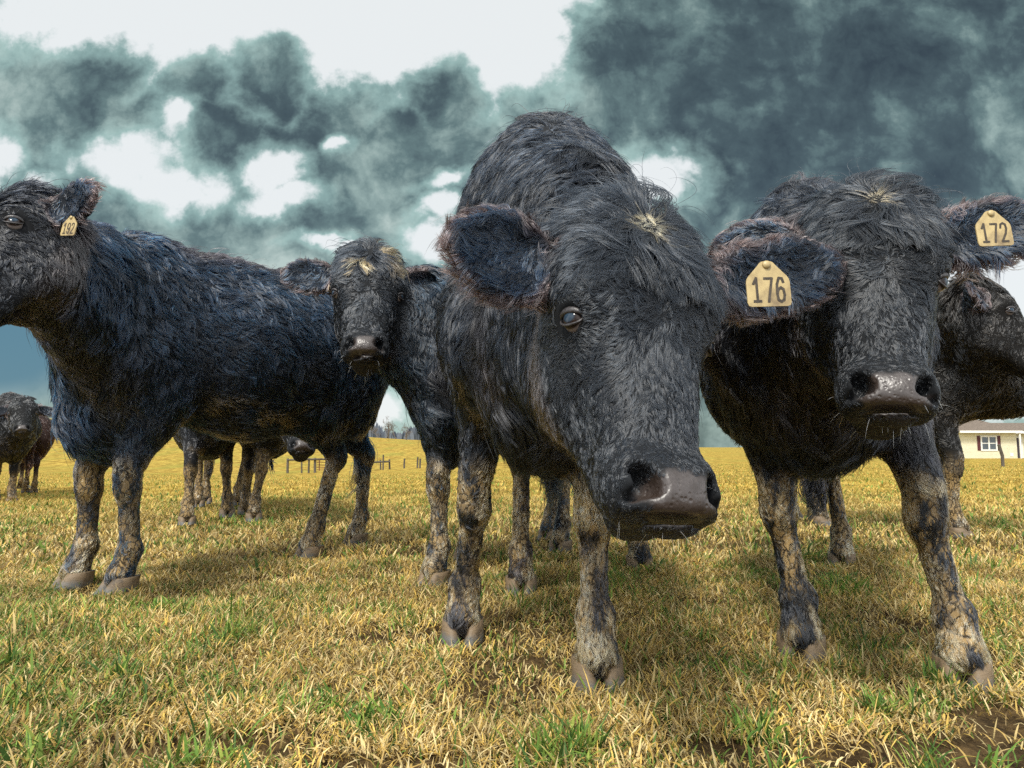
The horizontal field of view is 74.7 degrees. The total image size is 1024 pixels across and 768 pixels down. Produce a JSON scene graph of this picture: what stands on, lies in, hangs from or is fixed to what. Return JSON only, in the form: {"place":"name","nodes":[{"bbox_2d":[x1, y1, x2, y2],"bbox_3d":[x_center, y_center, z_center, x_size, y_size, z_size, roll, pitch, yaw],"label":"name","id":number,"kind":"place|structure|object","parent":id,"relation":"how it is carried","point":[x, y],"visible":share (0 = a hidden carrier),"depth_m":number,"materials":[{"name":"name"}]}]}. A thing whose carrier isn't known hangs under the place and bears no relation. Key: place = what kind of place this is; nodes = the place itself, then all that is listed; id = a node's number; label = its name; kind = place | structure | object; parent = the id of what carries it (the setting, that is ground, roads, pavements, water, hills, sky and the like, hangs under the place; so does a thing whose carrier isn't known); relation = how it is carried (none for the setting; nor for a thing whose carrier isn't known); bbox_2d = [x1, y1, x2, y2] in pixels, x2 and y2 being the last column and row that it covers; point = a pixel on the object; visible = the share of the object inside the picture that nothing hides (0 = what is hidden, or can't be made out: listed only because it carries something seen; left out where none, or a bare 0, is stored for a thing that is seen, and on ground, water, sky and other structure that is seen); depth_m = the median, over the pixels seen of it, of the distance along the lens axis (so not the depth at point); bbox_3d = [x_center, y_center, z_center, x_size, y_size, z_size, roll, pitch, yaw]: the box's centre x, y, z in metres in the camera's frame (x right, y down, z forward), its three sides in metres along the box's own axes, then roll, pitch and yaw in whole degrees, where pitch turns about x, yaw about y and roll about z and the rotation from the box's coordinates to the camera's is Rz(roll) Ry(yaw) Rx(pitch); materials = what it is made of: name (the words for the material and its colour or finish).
{"place":"outdoors","nodes":[
{"label":"outdoors","id":0,"kind":"place"},
{"bbox_2d":[0,418,1023,767],"bbox_3d":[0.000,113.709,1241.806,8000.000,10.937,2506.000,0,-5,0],"label":"ground","id":1,"kind":"structure","parent":0,"point":[168,458],"depth_m":1.75,"materials":[{"name":"yellow plant"}]},
{"bbox_2d":[0,392,52,501],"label":"cow","id":2,"kind":"object","parent":1,"relation":"on","point":[20,428],"visible":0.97,"depth_m":6.97},
{"bbox_2d":[7,415,54,492],"bbox_3d":[-6.532,0.890,9.035,0.660,1.057,1.962,3,-6,-32],"label":"cow","id":3,"kind":"object","parent":1,"relation":"on","point":[38,451],"visible":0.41,"depth_m":8.39},
{"bbox_2d":[0,172,388,596],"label":"cow","id":4,"kind":"object","parent":1,"relation":"on","point":[151,344],"visible":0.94,"depth_m":2.53},
{"bbox_2d":[173,426,235,525],"bbox_3d":[-2.398,0.410,5.245,0.574,1.213,2.439,2,-6,-22],"label":"cow","id":5,"kind":"object","parent":1,"relation":"on","point":[197,448],"visible":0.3,"depth_m":4.85},
{"bbox_2d":[233,435,315,521],"bbox_3d":[-1.964,0.432,5.490,0.651,1.213,2.883,3,-6,-29],"label":"cow","id":6,"kind":"object","parent":1,"relation":"on","point":[257,457],"visible":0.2,"depth_m":4.86},
{"bbox_2d":[286,458,324,472],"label":"rail fence","id":7,"kind":"object","parent":1,"relation":"on","point":[287,464],"visible":0.52,"depth_m":40.06,"materials":[{"name":"brown wood"}]},
{"bbox_2d":[370,427,380,437],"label":"bare tree","id":8,"kind":"object","parent":1,"relation":"on","point":[378,435],"visible":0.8,"depth_m":168.06,"materials":[{"name":"grey plant"}]},
{"bbox_2d":[374,455,390,469],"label":"rail fence","id":9,"kind":"object","parent":1,"relation":"on","point":[382,461],"visible":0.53,"depth_m":41.22,"materials":[{"name":"brown wood"}]},
{"bbox_2d":[382,417,394,437],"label":"bare tree","id":10,"kind":"object","parent":1,"relation":"on","point":[388,429],"visible":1,"depth_m":158.13,"materials":[{"name":"grey plant"}]},
{"bbox_2d":[386,420,397,438],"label":"bare tree","id":11,"kind":"object","parent":1,"relation":"on","point":[391,428],"visible":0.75,"depth_m":164.48,"materials":[{"name":"grey plant"}]},
{"bbox_2d":[368,422,419,439],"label":"treeline","id":12,"kind":"object","parent":1,"relation":"on","point":[413,435],"visible":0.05,"depth_m":301.99,"materials":[{"name":"grey plant"}]},
{"bbox_2d":[398,425,411,438],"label":"bare tree","id":13,"kind":"object","parent":1,"relation":"on","point":[405,427],"visible":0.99,"depth_m":170.14,"materials":[{"name":"grey plant"}]},
{"bbox_2d":[278,230,573,589],"bbox_3d":[-0.095,0.161,3.187,0.680,1.327,1.953,-4,-7,35],"label":"cow","id":14,"kind":"object","parent":1,"relation":"on","point":[385,304],"visible":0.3,"depth_m":2.62},
{"bbox_2d":[430,99,852,700],"bbox_3d":[0.183,0.011,1.927,0.848,1.394,2.218,0,-5,0],"label":"cow","id":15,"kind":"object","parent":1,"relation":"on","point":[590,301],"visible":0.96,"depth_m":1.05},
{"bbox_2d":[700,158,1023,698],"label":"cow","id":16,"kind":"object","parent":1,"relation":"on","point":[823,398],"visible":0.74,"depth_m":1.47},
{"bbox_2d":[749,268,1023,538],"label":"cow","id":17,"kind":"object","parent":1,"relation":"on","point":[979,371],"visible":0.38,"depth_m":3.78},
{"bbox_2d":[958,420,1023,457],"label":"house","id":18,"kind":"structure","parent":1,"relation":"on","point":[981,439],"depth_m":53.79,"materials":[{"name":"beige paint"}]},
{"bbox_2d":[980,436,997,450],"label":"window","id":19,"kind":"structure","parent":18,"relation":"in","point":[988,443],"depth_m":53.76,"materials":[{"name":"white glass"}]},
{"bbox_2d":[1016,437,1023,457],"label":"door","id":20,"kind":"structure","parent":18,"relation":"in","point":[1017,438],"depth_m":54.90,"materials":[{"name":"white"}]},
{"bbox_2d":[997,444,1004,466],"bbox_3d":[15.935,2.429,21.869,0.187,0.932,0.094,0,-5,0],"label":"fence post","id":21,"kind":"object","parent":1,"relation":"on","point":[1001,454],"visible":0.79,"depth_m":21.85,"materials":[{"name":"brown wood"}]},
{"bbox_2d":[0,0,1023,446],"label":"sky","id":22,"kind":"structure","parent":0,"point":[271,131],"materials":[{"name":"grey"}]}
]}

